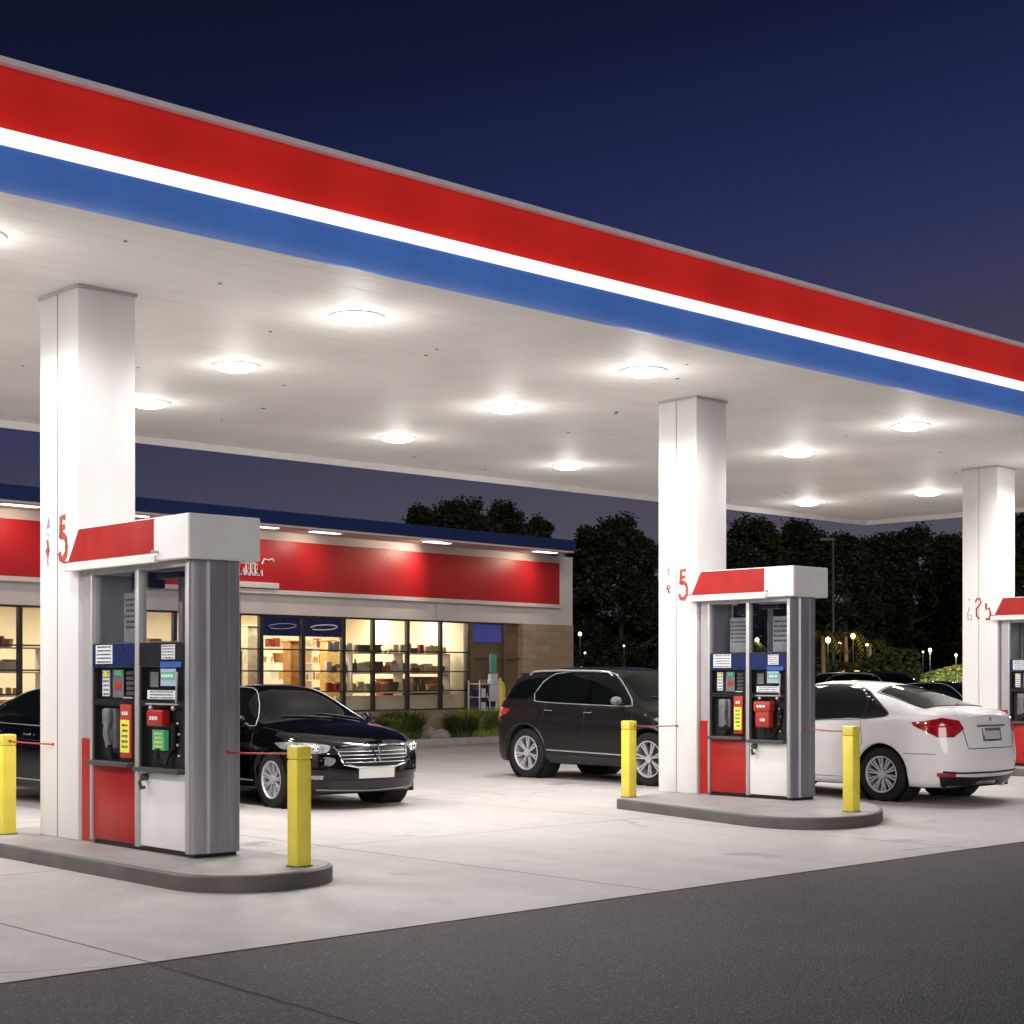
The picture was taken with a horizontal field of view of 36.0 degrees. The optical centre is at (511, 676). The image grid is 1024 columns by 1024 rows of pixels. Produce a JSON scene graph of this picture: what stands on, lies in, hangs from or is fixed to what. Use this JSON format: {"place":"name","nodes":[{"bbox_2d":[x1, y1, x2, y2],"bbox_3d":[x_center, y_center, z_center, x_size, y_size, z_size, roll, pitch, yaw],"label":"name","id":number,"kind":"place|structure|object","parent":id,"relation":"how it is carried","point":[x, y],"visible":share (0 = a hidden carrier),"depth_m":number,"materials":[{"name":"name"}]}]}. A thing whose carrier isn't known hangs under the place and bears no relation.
{"place":"outdoors","nodes":[
{"label":"outdoors","id":0,"kind":"place"},
{"bbox_2d":[0,826,332,892],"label":"fuel island","id":1,"kind":"structure","parent":0,"point":[242,870],"depth_m":11.83,"materials":[{"name":"concrete"}]},
{"bbox_2d":[0,734,17,834],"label":"bollard","id":2,"kind":"object","parent":1,"relation":"on","point":[7,788],"visible":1,"depth_m":13.99,"materials":[{"name":"metal"}]},
{"bbox_2d":[8,740,53,745],"bbox_3d":[-4.242,0.580,13.914,0.502,0.048,0.027,0,0,22],"label":"barrier strap","id":3,"kind":"object","parent":2,"relation":"attached to","point":[10,741],"visible":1,"depth_m":13.91,"materials":[{"name":"red"}]},
{"bbox_2d":[63,513,259,857],"bbox_3d":[-2.937,0.072,12.963,0.709,2.655,2.040,0,0,-43],"label":"fuel dispenser","id":4,"kind":"object","parent":1,"relation":"on","point":[160,738],"visible":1,"depth_m":12.45,"materials":[{"name":"white metal"}]},
{"bbox_2d":[94,765,134,843],"bbox_3d":[-3.133,1.038,13.163,0.416,0.635,0.706,0,0,-43],"label":"lower door","id":5,"kind":"structure","parent":4,"relation":"in","point":[114,787],"depth_m":13.02,"materials":[{"name":"metal"}]},
{"bbox_2d":[141,772,184,851],"bbox_3d":[-2.608,1.050,12.597,0.416,0.610,0.700,0,0,-43],"label":"lower door","id":6,"kind":"structure","parent":4,"relation":"in","point":[163,797],"depth_m":12.45,"materials":[{"name":"white paint"}]},
{"bbox_2d":[286,745,312,867],"bbox_3d":[-1.576,0.957,11.674,0.200,0.893,0.200,0,0,-43],"label":"bollard","id":7,"kind":"object","parent":1,"relation":"on","point":[298,807],"visible":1,"depth_m":11.62,"materials":[{"name":"metal"}]},
{"bbox_2d":[226,751,286,754],"bbox_3d":[-1.927,0.580,12.031,0.028,0.048,0.868,0,0,-45],"label":"barrier strap","id":8,"kind":"object","parent":7,"relation":"attached to","point":[227,752],"visible":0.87,"depth_m":12.07,"materials":[{"name":"red"}]},
{"bbox_2d":[0,842,1023,1023],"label":"road","id":9,"kind":"structure","parent":0,"point":[934,939],"depth_m":8.28,"materials":[{"name":"asphalt"}]},
{"bbox_2d":[150,963,362,1023],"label":"road crack","id":10,"kind":"object","parent":9,"relation":"on","point":[258,994],"visible":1,"depth_m":7.57,"materials":[{"name":"asphalt"}]},
{"bbox_2d":[0,743,1023,982],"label":"forecourt","id":11,"kind":"structure","parent":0,"point":[461,831],"depth_m":13.22,"materials":[{"name":"concrete"}]},
{"bbox_2d":[0,688,39,788],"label":"parked sedan","id":12,"kind":"object","parent":11,"relation":"on","point":[20,716],"visible":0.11,"depth_m":19.02,"materials":[{"name":"black"}]},
{"bbox_2d":[0,483,575,729],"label":"store","id":13,"kind":"structure","parent":11,"relation":"on","point":[470,600],"depth_m":39.55,"materials":[{"name":"brick"}]},
{"bbox_2d":[0,604,20,695],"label":"window","id":14,"kind":"structure","parent":13,"relation":"in","point":[18,607],"depth_m":32.12,"materials":[{"name":"grey"}]},
{"bbox_2d":[0,647,39,696],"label":"shop shelf","id":15,"kind":"object","parent":13,"relation":"on","point":[37,666],"visible":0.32,"depth_m":33.25,"materials":[{"name":"beige"}]},
{"bbox_2d":[3,662,11,671],"bbox_3d":[-10.462,-0.215,32.660,0.160,0.210,0.089,0,0,-41],"label":"carton","id":16,"kind":"object","parent":15,"relation":"on","point":[7,665],"visible":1,"depth_m":32.62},
{"bbox_2d":[21,605,39,693],"bbox_3d":[-9.848,-0.305,32.398,0.100,2.330,0.615,0,0,42],"label":"window","id":17,"kind":"structure","parent":13,"relation":"in","point":[26,606],"depth_m":32.17,"materials":[{"name":"grey"}]},
{"bbox_2d":[147,610,174,640],"bbox_3d":[-7.796,-0.305,34.646,0.100,2.330,0.887,0,0,42],"label":"window","id":18,"kind":"structure","parent":13,"relation":"in","point":[164,611],"depth_m":34.92,"materials":[{"name":"grey"}]},
{"bbox_2d":[241,625,256,684],"bbox_3d":[-6.350,0.060,38.502,0.340,2.640,0.540,0,0,42],"label":"display stand","id":19,"kind":"object","parent":13,"relation":"on","point":[249,640],"visible":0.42,"depth_m":38.30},
{"bbox_2d":[240,613,260,685],"bbox_3d":[-6.089,-0.305,36.520,0.100,2.330,0.637,0,0,42],"label":"window","id":20,"kind":"structure","parent":13,"relation":"in","point":[258,648],"depth_m":36.70,"materials":[{"name":"grey"}]},
{"bbox_2d":[261,614,302,685],"bbox_3d":[-5.446,-0.055,37.222,0.100,2.830,1.266,0,0,42],"label":"shop door","id":21,"kind":"structure","parent":13,"relation":"in","point":[271,624],"depth_m":37.20,"materials":[{"name":"blue"}]},
{"bbox_2d":[282,640,298,685],"bbox_3d":[-5.503,0.235,39.431,0.340,2.290,0.390,0,0,42],"label":"display stand","id":22,"kind":"object","parent":13,"relation":"on","point":[290,659],"visible":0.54,"depth_m":39.30,"materials":[{"name":"wood"}]},
{"bbox_2d":[264,647,319,687],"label":"shop shelf","id":23,"kind":"object","parent":13,"relation":"on","point":[267,675],"visible":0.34,"depth_m":41.00,"materials":[{"name":"beige"}]},
{"bbox_2d":[273,653,282,661],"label":"carton","id":24,"kind":"object","parent":23,"relation":"on","point":[277,657],"visible":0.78,"depth_m":40.95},
{"bbox_2d":[303,615,343,704],"bbox_3d":[-4.578,-0.055,38.170,0.106,2.830,1.300,0,0,42],"label":"shop door","id":25,"kind":"structure","parent":13,"relation":"in","point":[313,626],"depth_m":38.21,"materials":[{"name":"blue"}]},
{"bbox_2d":[324,661,331,672],"bbox_3d":[-4.594,-0.249,39.422,0.102,0.279,0.183,0,0,44],"label":"carton","id":26,"kind":"object","parent":13,"relation":"in","point":[327,665],"visible":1,"depth_m":39.36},
{"bbox_2d":[319,640,339,698],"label":"display stand","id":27,"kind":"object","parent":13,"relation":"on","point":[334,657],"visible":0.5,"depth_m":40.48,"materials":[{"name":"wood"}]},
{"bbox_2d":[332,641,339,651],"bbox_3d":[-4.410,-0.754,39.391,0.179,0.268,0.100,0,0,-43],"label":"carton","id":28,"kind":"object","parent":13,"relation":"in","point":[336,645],"visible":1,"depth_m":39.35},
{"bbox_2d":[344,617,373,711],"bbox_3d":[-3.812,-0.305,39.017,0.100,2.330,0.977,0,0,42],"label":"window","id":29,"kind":"structure","parent":13,"relation":"in","point":[371,650],"depth_m":39.30,"materials":[{"name":"grey"}]},
{"bbox_2d":[375,679,403,695],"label":"display stand","id":30,"kind":"object","parent":13,"relation":"on","point":[381,681],"visible":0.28,"depth_m":41.23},
{"bbox_2d":[374,618,407,710],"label":"window","id":31,"kind":"structure","parent":13,"relation":"in","point":[405,651],"depth_m":40.20,"materials":[{"name":"grey"}]},
{"bbox_2d":[334,695,454,709],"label":"counter back","id":32,"kind":"object","parent":13,"relation":"on","point":[389,702],"visible":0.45,"depth_m":40.44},
{"bbox_2d":[346,652,450,695],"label":"shop shelf","id":33,"kind":"object","parent":13,"relation":"on","point":[398,658],"visible":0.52,"depth_m":40.88,"materials":[{"name":"beige"}]},
{"bbox_2d":[389,663,396,672],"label":"carton","id":34,"kind":"object","parent":33,"relation":"on","point":[393,666],"visible":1,"depth_m":40.73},
{"bbox_2d":[410,677,437,694],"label":"display stand","id":35,"kind":"object","parent":13,"relation":"on","point":[429,680],"visible":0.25,"depth_m":42.28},
{"bbox_2d":[408,619,440,710],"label":"window","id":36,"kind":"structure","parent":13,"relation":"in","point":[439,622],"depth_m":40.81,"materials":[{"name":"grey"}]},
{"bbox_2d":[441,621,468,709],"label":"window","id":37,"kind":"structure","parent":13,"relation":"in","point":[467,623],"depth_m":41.57,"materials":[{"name":"grey"}]},
{"bbox_2d":[240,684,416,808],"bbox_3d":[-2.978,0.833,19.913,2.061,1.484,4.615,0,0,-39],"label":"parked sedan","id":38,"kind":"object","parent":11,"relation":"on","point":[364,757],"visible":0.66,"depth_m":18.48,"materials":[{"name":"black"}]},
{"bbox_2d":[410,736,498,745],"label":"kerb","id":39,"kind":"structure","parent":11,"relation":"on","point":[455,740],"depth_m":35.56,"materials":[{"name":"concrete"}]},
{"bbox_2d":[498,667,658,785],"bbox_3d":[1.617,0.713,23.562,2.075,1.735,3.941,0,0,-42],"label":"suv","id":40,"kind":"object","parent":11,"relation":"on","point":[551,721],"visible":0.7,"depth_m":23.09,"materials":[{"name":"black"}]},
{"bbox_2d":[564,524,617,663],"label":"tree","id":41,"kind":"object","parent":11,"relation":"on","point":[581,530],"visible":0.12,"depth_m":59.45,"materials":[{"name":"green plant"}]},
{"bbox_2d":[573,511,658,666],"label":"tree","id":42,"kind":"object","parent":11,"relation":"on","point":[617,537],"visible":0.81,"depth_m":56.32,"materials":[{"name":"green plant"}]},
{"bbox_2d":[573,655,658,669],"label":"hedge","id":43,"kind":"object","parent":11,"relation":"on","point":[579,661],"visible":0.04,"depth_m":46.14,"materials":[{"name":"green plant"}]},
{"bbox_2d":[624,543,658,666],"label":"tree","id":44,"kind":"object","parent":11,"relation":"on","point":[651,649],"visible":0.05,"depth_m":59.38,"materials":[{"name":"green plant"}]},
{"bbox_2d":[734,641,766,652],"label":"young palm","id":45,"kind":"object","parent":11,"relation":"on","point":[755,643],"visible":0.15,"depth_m":49.75,"materials":[{"name":"green plant"}]},
{"bbox_2d":[726,512,795,652],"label":"tree","id":46,"kind":"object","parent":11,"relation":"on","point":[762,535],"visible":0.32,"depth_m":57.52,"materials":[{"name":"green plant"}]},
{"bbox_2d":[819,538,834,660],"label":"street lamp","id":47,"kind":"object","parent":11,"relation":"on","point":[832,627],"visible":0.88,"depth_m":51.96,"materials":[{"name":"grey"}]},
{"bbox_2d":[826,637,829,671],"bbox_3d":[8.020,0.254,40.000,0.128,2.532,0.127,0,0,0],"label":"garden lamp","id":48,"kind":"object","parent":11,"relation":"on","point":[827,640],"visible":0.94,"depth_m":39.99,"materials":[{"name":"grey"}]},
{"bbox_2d":[815,631,846,672],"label":"young palm","id":49,"kind":"object","parent":11,"relation":"on","point":[823,634],"visible":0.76,"depth_m":40.55,"materials":[{"name":"green plant"}]},
{"bbox_2d":[820,631,874,663],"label":"young palm","id":50,"kind":"object","parent":11,"relation":"on","point":[844,635],"visible":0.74,"depth_m":44.40,"materials":[{"name":"green plant"}]},
{"bbox_2d":[851,634,854,662],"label":"garden lamp","id":51,"kind":"object","parent":11,"relation":"on","point":[852,637],"visible":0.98,"depth_m":44.00,"materials":[{"name":"grey"}]},
{"bbox_2d":[815,671,916,683],"bbox_3d":[8.792,0.713,38.101,2.075,1.735,3.941,0,0,-38],"label":"parked car","id":52,"kind":"object","parent":11,"relation":"on","point":[890,676],"visible":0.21,"depth_m":37.73,"materials":[{"name":"black metal"}]},
{"bbox_2d":[815,646,921,681],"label":"hedge","id":53,"kind":"object","parent":11,"relation":"on","point":[904,661],"visible":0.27,"depth_m":42.09,"materials":[{"name":"green plant"}]},
{"bbox_2d":[848,639,888,659],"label":"young palm","id":54,"kind":"object","parent":11,"relation":"on","point":[875,641],"visible":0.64,"depth_m":47.39,"materials":[{"name":"green plant"}]},
{"bbox_2d":[815,680,1015,801],"bbox_3d":[4.431,0.810,20.652,2.069,1.529,4.223,0,0,-42],"label":"parked sedan","id":55,"kind":"object","parent":11,"relation":"on","point":[914,740],"visible":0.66,"depth_m":19.25,"materials":[{"name":"white"}]},
{"bbox_2d":[906,681,962,700],"bbox_3d":[9.202,0.833,33.501,4.615,1.484,2.061,0,0,41],"label":"parked car","id":56,"kind":"object","parent":11,"relation":"on","point":[953,689],"visible":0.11,"depth_m":32.99,"materials":[{"name":"black"}]},
{"bbox_2d":[0,841,1023,983],"bbox_3d":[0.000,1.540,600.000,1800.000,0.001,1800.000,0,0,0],"label":"ground","id":57,"kind":"structure","parent":0,"point":[461,919],"depth_m":9.85,"materials":[{"name":"concrete"}]},
{"bbox_2d":[402,502,438,525],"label":"tree","id":58,"kind":"object","parent":57,"relation":"on","point":[415,515],"visible":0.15,"depth_m":65.50,"materials":[{"name":"green plant"}]},
{"bbox_2d":[425,495,496,532],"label":"tree","id":59,"kind":"object","parent":57,"relation":"on","point":[458,514],"visible":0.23,"depth_m":63.42,"materials":[{"name":"green plant"}]},
{"bbox_2d":[485,498,527,534],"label":"tree","id":60,"kind":"object","parent":57,"relation":"on","point":[505,518],"visible":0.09,"depth_m":69.57,"materials":[{"name":"green plant"}]},
{"bbox_2d":[517,512,557,555],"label":"tree","id":61,"kind":"object","parent":57,"relation":"on","point":[538,526],"visible":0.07,"depth_m":61.68,"materials":[{"name":"green plant"}]},
{"bbox_2d":[595,575,658,661],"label":"tree","id":62,"kind":"object","parent":57,"relation":"on","point":[607,611],"depth_m":69.57,"materials":[{"name":"green plant"}]},
{"bbox_2d":[754,517,849,661],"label":"tree","id":63,"kind":"object","parent":57,"relation":"on","point":[798,535],"visible":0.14,"depth_m":65.45,"materials":[{"name":"green plant"}]},
{"bbox_2d":[806,529,895,662],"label":"tree","id":64,"kind":"object","parent":57,"relation":"on","point":[851,555],"visible":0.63,"depth_m":59.50,"materials":[{"name":"green plant"}]},
{"bbox_2d":[850,531,922,674],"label":"tree","id":65,"kind":"object","parent":57,"relation":"on","point":[878,546],"visible":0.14,"depth_m":69.61,"materials":[{"name":"green plant"}]},
{"bbox_2d":[863,521,962,673],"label":"tree","id":66,"kind":"object","parent":57,"relation":"on","point":[904,553],"visible":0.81,"depth_m":61.40,"materials":[{"name":"green plant"}]},
{"bbox_2d":[904,531,962,672],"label":"tree","id":67,"kind":"object","parent":57,"relation":"on","point":[948,545],"visible":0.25,"depth_m":65.55,"materials":[{"name":"green plant"}]},
{"bbox_2d":[944,544,962,668],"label":"tree","id":68,"kind":"object","parent":57,"relation":"on","point":[955,604],"visible":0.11,"depth_m":60.04,"materials":[{"name":"green plant"}]},
{"bbox_2d":[0,0,1023,669],"label":"sky","id":69,"kind":"structure","parent":0,"point":[873,150],"materials":[{"name":"blue"}]},
{"bbox_2d":[617,792,882,829],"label":"fuel island","id":70,"kind":"structure","parent":0,"point":[817,813],"depth_m":16.78,"materials":[{"name":"concrete"}]},
{"bbox_2d":[0,55,1023,839],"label":"canopy","id":71,"kind":"object","parent":70,"relation":"on","point":[150,247],"visible":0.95,"depth_m":16.02,"materials":[{"name":"white"}]},
{"bbox_2d":[0,231,7,242],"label":"canopy light","id":72,"kind":"object","parent":71,"relation":"attached to","point":[3,237],"visible":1,"depth_m":12.02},
{"bbox_2d":[135,398,170,408],"bbox_3d":[-4.448,-3.366,19.310,0.540,0.141,0.540,0,0,-43],"label":"canopy light","id":73,"kind":"object","parent":71,"relation":"attached to","point":[147,403],"visible":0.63,"depth_m":19.17,"materials":[{"name":"plastic"}]},
{"bbox_2d":[211,360,260,372],"bbox_3d":[-2.983,-3.366,17.027,0.540,0.141,0.540,0,0,-43],"label":"canopy light","id":74,"kind":"object","parent":71,"relation":"attached to","point":[234,366],"visible":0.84,"depth_m":16.89,"materials":[{"name":"plastic"}]},
{"bbox_2d":[328,309,385,325],"bbox_3d":[-1.449,-3.366,14.712,0.540,0.141,0.540,0,0,-43],"label":"canopy light","id":75,"kind":"object","parent":71,"relation":"attached to","point":[353,317],"visible":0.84,"depth_m":14.58,"materials":[{"name":"plastic"}]},
{"bbox_2d":[379,434,416,442],"bbox_3d":[-1.604,-3.366,22.127,0.540,0.141,0.540,0,0,-43],"label":"canopy light","id":76,"kind":"object","parent":71,"relation":"attached to","point":[397,438],"visible":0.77,"depth_m":21.98,"materials":[{"name":"plastic"}]},
{"bbox_2d":[485,403,526,413],"bbox_3d":[-0.075,-3.366,19.671,0.540,0.141,0.540,0,0,-43],"label":"canopy light","id":77,"kind":"object","parent":71,"relation":"attached to","point":[505,408],"visible":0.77,"depth_m":19.53,"materials":[{"name":"plastic"}]},
{"bbox_2d":[551,463,584,469],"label":"canopy light","id":78,"kind":"object","parent":71,"relation":"attached to","point":[567,466],"visible":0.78,"depth_m":24.91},
{"bbox_2d":[619,365,667,377],"bbox_3d":[1.442,-3.366,17.300,0.540,0.141,0.540,0,0,-43],"label":"canopy light","id":79,"kind":"object","parent":71,"relation":"attached to","point":[644,371],"visible":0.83,"depth_m":17.17,"materials":[{"name":"plastic"}]},
{"bbox_2d":[780,450,815,456],"bbox_3d":[4.281,-3.366,23.606,0.540,0.141,0.540,0,0,-43],"label":"canopy light","id":80,"kind":"object","parent":71,"relation":"attached to","point":[796,453],"visible":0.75,"depth_m":23.46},
{"bbox_2d":[794,501,821,505],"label":"canopy light","id":81,"kind":"object","parent":71,"relation":"attached to","point":[807,503],"visible":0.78,"depth_m":30.20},
{"bbox_2d":[890,422,931,430],"bbox_3d":[5.333,-3.366,21.076,0.540,0.141,0.540,0,0,-43],"label":"canopy light","id":82,"kind":"object","parent":71,"relation":"attached to","point":[910,426],"visible":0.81,"depth_m":20.93,"materials":[{"name":"plastic"}]},
{"bbox_2d":[913,490,942,495],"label":"canopy light","id":83,"kind":"object","parent":71,"relation":"attached to","point":[928,493],"visible":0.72,"depth_m":28.56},
{"bbox_2d":[620,721,636,797],"bbox_3d":[1.363,0.957,18.386,0.200,0.893,0.200,0,0,-43],"label":"bollard","id":84,"kind":"object","parent":70,"relation":"on","point":[628,759],"visible":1,"depth_m":18.34,"materials":[{"name":"metal"}]},
{"bbox_2d":[687,565,827,800],"bbox_3d":[2.846,0.072,18.478,0.709,2.655,1.576,0,0,-43],"label":"fuel dispenser","id":85,"kind":"object","parent":70,"relation":"on","point":[757,740],"visible":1,"depth_m":18.18,"materials":[{"name":"grey metal"}]},
{"bbox_2d":[711,739,745,793],"bbox_3d":[2.689,1.038,18.636,0.416,0.635,0.540,0,0,-43],"label":"lower door","id":86,"kind":"structure","parent":85,"relation":"in","point":[728,757],"depth_m":18.49,"materials":[{"name":"metal"}]},
{"bbox_2d":[750,743,786,795],"bbox_3d":[3.091,1.050,18.203,0.416,0.610,0.535,0,0,-43],"label":"lower door","id":87,"kind":"structure","parent":85,"relation":"in","point":[768,766],"depth_m":18.05,"materials":[{"name":"white paint"}]},
{"bbox_2d":[842,726,860,811],"bbox_3d":[3.532,0.957,16.402,0.200,0.893,0.200,0,0,-43],"label":"bollard","id":88,"kind":"object","parent":70,"relation":"on","point":[851,769],"visible":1,"depth_m":16.35,"materials":[{"name":"metal"}]},
{"bbox_2d":[917,663,962,683],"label":"grass bank","id":89,"kind":"structure","parent":0,"point":[942,675],"depth_m":51.82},
{"bbox_2d":[958,512,1023,632],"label":"tree","id":90,"kind":"object","parent":89,"relation":"on","point":[1019,552],"visible":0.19,"depth_m":51.07,"materials":[{"name":"green plant"}]},
{"bbox_2d":[1011,766,1023,776],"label":"fuel island","id":91,"kind":"structure","parent":0,"point":[1018,770],"depth_m":24.16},
{"bbox_2d":[991,597,1023,765],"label":"fuel dispenser","id":92,"kind":"object","parent":91,"relation":"on","point":[1009,613],"visible":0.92,"depth_m":24.87,"materials":[{"name":"grey metal"}]},
{"bbox_2d":[1013,724,1023,762],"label":"lower door","id":93,"kind":"structure","parent":92,"relation":"in","point":[1018,728],"depth_m":24.77,"materials":[{"name":"metal"}]},
{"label":"crate","id":94,"kind":"object","parent":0,"visible":0},
{"bbox_2d":[497,678,505,709],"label":"gas cylinder","id":95,"kind":"object","parent":94,"relation":"on","point":[502,692],"visible":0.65,"depth_m":41.87,"materials":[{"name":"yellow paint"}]},
{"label":"pavement","id":96,"kind":"structure","parent":0,"visible":0},
{"bbox_2d":[468,680,499,710],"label":"wire rack","id":97,"kind":"object","parent":96,"relation":"on","point":[479,683],"visible":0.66,"depth_m":41.52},
{"bbox_2d":[472,688,480,696],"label":"tote","id":98,"kind":"object","parent":97,"relation":"on","point":[475,692],"visible":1,"depth_m":41.42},
{"bbox_2d":[488,654,497,711],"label":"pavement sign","id":99,"kind":"object","parent":96,"relation":"on","point":[493,688],"visible":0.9,"depth_m":41.74,"materials":[{"name":"plastic"}]},
{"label":"planting bed","id":100,"kind":"structure","parent":0,"visible":0},
{"bbox_2d":[372,719,398,727],"bbox_3d":[-3.063,1.188,34.676,1.558,0.563,1.541,0,0,0],"label":"shrub","id":101,"kind":"object","parent":100,"relation":"on","point":[386,724],"visible":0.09,"depth_m":34.47,"materials":[{"name":"green plant"}]},
{"bbox_2d":[360,713,427,733],"bbox_3d":[-2.788,1.133,35.298,1.876,0.674,1.870,0,0,0],"label":"shrub","id":102,"kind":"object","parent":100,"relation":"on","point":[400,728],"visible":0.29,"depth_m":34.95,"materials":[{"name":"green plant"}]},
{"bbox_2d":[376,708,416,719],"bbox_3d":[-2.627,1.095,35.881,1.273,0.749,1.261,0,0,0],"label":"shrub","id":103,"kind":"object","parent":100,"relation":"on","point":[385,713],"visible":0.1,"depth_m":35.69,"materials":[{"name":"green plant"}]},
{"bbox_2d":[365,709,437,738],"bbox_3d":[-2.414,1.095,35.554,1.957,0.750,1.922,0,0,0],"label":"shrub","id":104,"kind":"object","parent":100,"relation":"on","point":[415,732],"visible":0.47,"depth_m":35.24,"materials":[{"name":"green plant"}]},
{"bbox_2d":[420,727,436,738],"bbox_3d":[-1.957,1.357,36.219,0.689,0.434,0.734,0,0,0],"label":"boulder","id":105,"kind":"object","parent":100,"relation":"on","point":[426,732],"visible":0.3,"depth_m":35.94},
{"bbox_2d":[428,730,450,737],"bbox_3d":[-1.667,1.350,35.937,0.552,0.302,0.533,0,0,0],"label":"boulder","id":106,"kind":"object","parent":100,"relation":"on","point":[441,734],"visible":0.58,"depth_m":35.74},
{"bbox_2d":[435,714,488,737],"bbox_3d":[-1.190,1.170,36.556,1.496,0.601,1.512,0,0,0],"label":"shrub","id":107,"kind":"object","parent":100,"relation":"on","point":[454,728],"visible":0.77,"depth_m":36.31,"materials":[{"name":"green plant"}]},
{"bbox_2d":[430,707,498,736],"bbox_3d":[-0.916,1.095,37.135,2.363,0.750,2.390,0,0,0],"label":"shrub","id":108,"kind":"object","parent":100,"relation":"on","point":[484,729],"visible":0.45,"depth_m":36.78,"materials":[{"name":"green plant"}]},
{"bbox_2d":[449,705,499,735],"bbox_3d":[-0.568,1.076,37.716,2.254,0.787,2.259,0,0,0],"label":"shrub","id":109,"kind":"object","parent":100,"relation":"on","point":[495,732],"visible":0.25,"depth_m":37.34,"materials":[{"name":"green plant"}]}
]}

